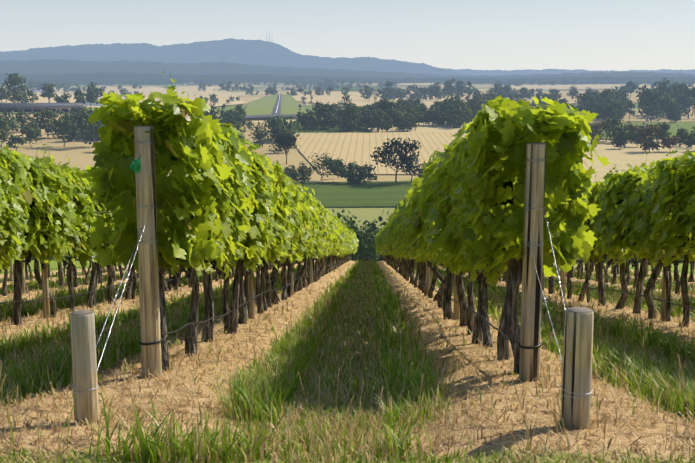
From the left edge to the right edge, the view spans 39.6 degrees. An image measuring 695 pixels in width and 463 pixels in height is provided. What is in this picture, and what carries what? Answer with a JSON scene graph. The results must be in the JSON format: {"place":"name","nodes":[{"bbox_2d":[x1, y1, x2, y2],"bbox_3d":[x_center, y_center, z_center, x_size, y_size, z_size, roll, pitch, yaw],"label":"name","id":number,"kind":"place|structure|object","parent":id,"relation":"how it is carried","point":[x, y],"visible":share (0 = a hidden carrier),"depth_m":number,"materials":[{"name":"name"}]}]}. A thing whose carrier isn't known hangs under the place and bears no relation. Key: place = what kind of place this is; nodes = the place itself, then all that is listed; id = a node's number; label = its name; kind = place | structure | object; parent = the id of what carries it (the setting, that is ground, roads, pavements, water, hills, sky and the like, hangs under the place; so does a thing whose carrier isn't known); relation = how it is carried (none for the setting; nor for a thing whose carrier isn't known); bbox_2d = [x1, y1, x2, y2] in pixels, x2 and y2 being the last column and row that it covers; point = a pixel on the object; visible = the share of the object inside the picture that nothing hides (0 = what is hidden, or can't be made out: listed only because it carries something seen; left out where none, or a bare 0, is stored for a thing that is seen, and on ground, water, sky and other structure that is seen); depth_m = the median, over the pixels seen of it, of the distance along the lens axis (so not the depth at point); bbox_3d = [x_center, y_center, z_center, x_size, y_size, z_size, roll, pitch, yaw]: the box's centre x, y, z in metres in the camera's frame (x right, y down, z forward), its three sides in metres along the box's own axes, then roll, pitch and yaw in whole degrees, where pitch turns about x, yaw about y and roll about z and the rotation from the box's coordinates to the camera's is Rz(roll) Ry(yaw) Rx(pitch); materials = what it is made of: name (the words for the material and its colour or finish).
{"place":"outdoors","nodes":[
{"label":"outdoors","id":0,"kind":"place"},
{"bbox_2d":[0,113,85,137],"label":"orchard ground","id":1,"kind":"structure","parent":0,"point":[43,134],"depth_m":465.09,"materials":[{"name":"beige soil"}]},
{"bbox_2d":[0,107,220,112],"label":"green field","id":2,"kind":"structure","parent":0,"point":[215,109],"depth_m":657.94,"materials":[{"name":"green plant"}]},
{"bbox_2d":[111,83,190,86],"bbox_3d":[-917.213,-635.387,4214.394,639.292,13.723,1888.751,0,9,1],"label":"green field","id":3,"kind":"structure","parent":0,"point":[116,85],"depth_m":4736.11,"materials":[{"name":"plant"}]},
{"bbox_2d":[0,38,476,75],"bbox_3d":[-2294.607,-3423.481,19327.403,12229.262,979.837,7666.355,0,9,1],"label":"hill","id":4,"kind":"structure","parent":0,"point":[252,52],"depth_m":18649.23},
{"bbox_2d":[272,93,280,113],"bbox_3d":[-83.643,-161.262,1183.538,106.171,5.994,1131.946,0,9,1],"label":"road","id":5,"kind":"structure","parent":0,"point":[279,107],"depth_m":914.87,"materials":[{"name":"grey asphalt"}]},
{"bbox_2d":[0,83,694,462],"bbox_3d":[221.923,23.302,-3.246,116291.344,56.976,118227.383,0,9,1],"label":"ground","id":6,"kind":"structure","parent":0,"point":[80,153],"depth_m":8.21,"materials":[{"name":"beige soil"}]},
{"bbox_2d":[0,91,106,111],"bbox_3d":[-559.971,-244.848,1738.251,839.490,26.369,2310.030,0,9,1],"label":"building walls","id":7,"kind":"structure","parent":6,"relation":"on","point":[69,108],"depth_m":600.05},
{"bbox_2d":[0,109,76,111],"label":"building openings","id":8,"kind":"object","parent":7,"relation":"in","point":[29,110],"visible":0.17,"depth_m":594.02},
{"bbox_2d":[0,90,124,107],"bbox_3d":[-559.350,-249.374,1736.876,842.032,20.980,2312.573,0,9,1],"label":"building roofs","id":9,"kind":"structure","parent":7,"relation":"on","point":[27,105],"depth_m":597.27,"materials":[{"name":"grey metal"}]},
{"bbox_2d":[0,86,246,106],"bbox_3d":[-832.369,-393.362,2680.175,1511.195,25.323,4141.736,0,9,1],"label":"tan field","id":10,"kind":"structure","parent":6,"relation":"on","point":[222,96],"depth_m":2414.53,"materials":[{"name":"beige plant"}]},
{"bbox_2d":[220,114,302,118],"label":"crossroad","id":11,"kind":"structure","parent":6,"relation":"on","point":[265,115],"depth_m":607.11,"materials":[{"name":"grey asphalt"}]},
{"bbox_2d":[245,94,306,118],"bbox_3d":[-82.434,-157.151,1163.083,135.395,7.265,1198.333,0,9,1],"label":"field","id":12,"kind":"structure","parent":6,"relation":"on","point":[290,104],"depth_m":1000.96,"materials":[{"name":"green plant"}]},
{"bbox_2d":[275,124,370,132],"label":"field","id":13,"kind":"structure","parent":6,"relation":"on","point":[331,130],"depth_m":498.27,"materials":[{"name":"beige plant"}]},
{"bbox_2d":[10,125,669,428],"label":"trellis posts","id":14,"kind":"object","parent":6,"relation":"on","point":[577,353],"visible":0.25,"depth_m":6.90,"materials":[{"name":"grey wood"}]},
{"bbox_2d":[130,154,140,172],"bbox_3d":[-1.499,-0.485,6.880,0.114,0.142,0.019,0,9,1],"label":"plastic tag","id":15,"kind":"object","parent":14,"relation":"attached to","point":[136,166],"visible":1,"depth_m":6.88,"materials":[{"name":"green plastic"}]},
{"bbox_2d":[53,130,591,397],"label":"trellis wires","id":16,"kind":"object","parent":14,"relation":"attached to","point":[558,277],"visible":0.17,"depth_m":6.24,"materials":[{"name":"silver metal"}]},
{"bbox_2d":[3,250,678,286],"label":"grape clusters","id":17,"kind":"object","parent":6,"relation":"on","point":[188,274],"visible":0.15,"depth_m":12.05,"materials":[{"name":"food"}]},
{"bbox_2d":[0,71,694,286],"bbox_3d":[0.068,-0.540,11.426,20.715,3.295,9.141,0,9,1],"label":"vine leaves","id":18,"kind":"object","parent":6,"relation":"on","point":[456,227],"visible":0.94,"depth_m":7.62,"materials":[{"name":"green plant"}]},
{"bbox_2d":[36,72,670,182],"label":"vine shoots","id":19,"kind":"object","parent":18,"relation":"attached to","point":[236,129],"visible":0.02,"depth_m":12.55,"materials":[{"name":"green plant"}]},
{"bbox_2d":[0,259,694,462],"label":"grass","id":20,"kind":"structure","parent":6,"relation":"on","point":[405,389],"depth_m":7.44,"materials":[{"name":"plant"}]},
{"bbox_2d":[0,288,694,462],"bbox_3d":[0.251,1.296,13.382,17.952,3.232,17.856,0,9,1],"label":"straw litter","id":21,"kind":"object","parent":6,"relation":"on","point":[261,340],"visible":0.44,"depth_m":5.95,"materials":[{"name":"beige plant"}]},
{"bbox_2d":[0,258,694,348],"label":"drip hose","id":22,"kind":"object","parent":6,"relation":"on","point":[482,317],"visible":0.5,"depth_m":12.80,"materials":[{"name":"black plastic"}]},
{"bbox_2d":[0,156,694,373],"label":"vine","id":23,"kind":"object","parent":6,"relation":"on","point":[479,327],"depth_m":13.20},
{"bbox_2d":[0,73,694,262],"bbox_3d":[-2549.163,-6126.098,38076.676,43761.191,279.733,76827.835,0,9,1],"label":"trees","id":24,"kind":"object","parent":6,"relation":"on","point":[400,117],"materials":[{"name":"green plant"}]},
{"bbox_2d":[292,181,416,206],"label":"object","id":25,"kind":"object","parent":6,"relation":"on","point":[372,193],"visible":0.54,"depth_m":271.46,"materials":[{"name":"green plant"}]},
{"bbox_2d":[337,216,390,258],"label":"vine leaves","id":26,"kind":"object","parent":6,"relation":"on","point":[350,240],"visible":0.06,"depth_m":49.04,"materials":[{"name":"green plant"}]},
{"bbox_2d":[293,132,465,173],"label":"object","id":27,"kind":"object","parent":6,"relation":"on","point":[358,148],"visible":0.54,"depth_m":417.53,"materials":[{"name":"beige plant"}]},
{"bbox_2d":[286,91,576,107],"bbox_3d":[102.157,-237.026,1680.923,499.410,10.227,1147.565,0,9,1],"label":"tan field","id":28,"kind":"structure","parent":6,"relation":"on","point":[332,97],"depth_m":1461.66,"materials":[{"name":"beige plant"}]},
{"bbox_2d":[0,59,694,78],"bbox_3d":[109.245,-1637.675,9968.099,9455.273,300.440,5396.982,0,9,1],"label":"hill","id":29,"kind":"structure","parent":0,"point":[53,66],"depth_m":9431.52,"materials":[{"name":"blue"}]},
{"bbox_2d":[0,72,694,85],"bbox_3d":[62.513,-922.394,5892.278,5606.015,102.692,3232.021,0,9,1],"label":"hill","id":30,"kind":"structure","parent":0,"point":[106,79],"depth_m":5538.30,"materials":[{"name":"blue"}]},
{"bbox_2d":[0,0,694,70],"label":"sky","id":31,"kind":"structure","parent":0,"point":[597,35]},
{"bbox_2d":[322,86,403,90],"bbox_3d":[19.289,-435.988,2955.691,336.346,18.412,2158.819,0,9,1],"label":"green field","id":32,"kind":"structure","parent":0,"point":[375,88],"depth_m":3683.81,"materials":[{"name":"plant"}]},
{"bbox_2d":[336,83,433,84],"bbox_3d":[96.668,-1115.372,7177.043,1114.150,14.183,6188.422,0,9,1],"label":"pale field","id":33,"kind":"structure","parent":0,"point":[397,84],"depth_m":4469.09,"materials":[{"name":"beige plant"}]},
{"bbox_2d":[447,68,694,75],"bbox_3d":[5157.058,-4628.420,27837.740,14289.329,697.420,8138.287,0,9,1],"label":"hill","id":34,"kind":"structure","parent":0,"point":[499,72],"depth_m":27603.04,"materials":[{"name":"blue"}]},
{"bbox_2d":[503,83,694,89],"bbox_3d":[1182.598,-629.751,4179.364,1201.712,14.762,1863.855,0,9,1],"label":"pale field","id":35,"kind":"structure","parent":0,"point":[579,86],"depth_m":3946.97,"materials":[{"name":"beige"}]},
{"bbox_2d":[589,121,694,138],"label":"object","id":36,"kind":"object","parent":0,"point":[687,125],"visible":0.21,"depth_m":613.20,"materials":[{"name":"green plant"}]}
]}

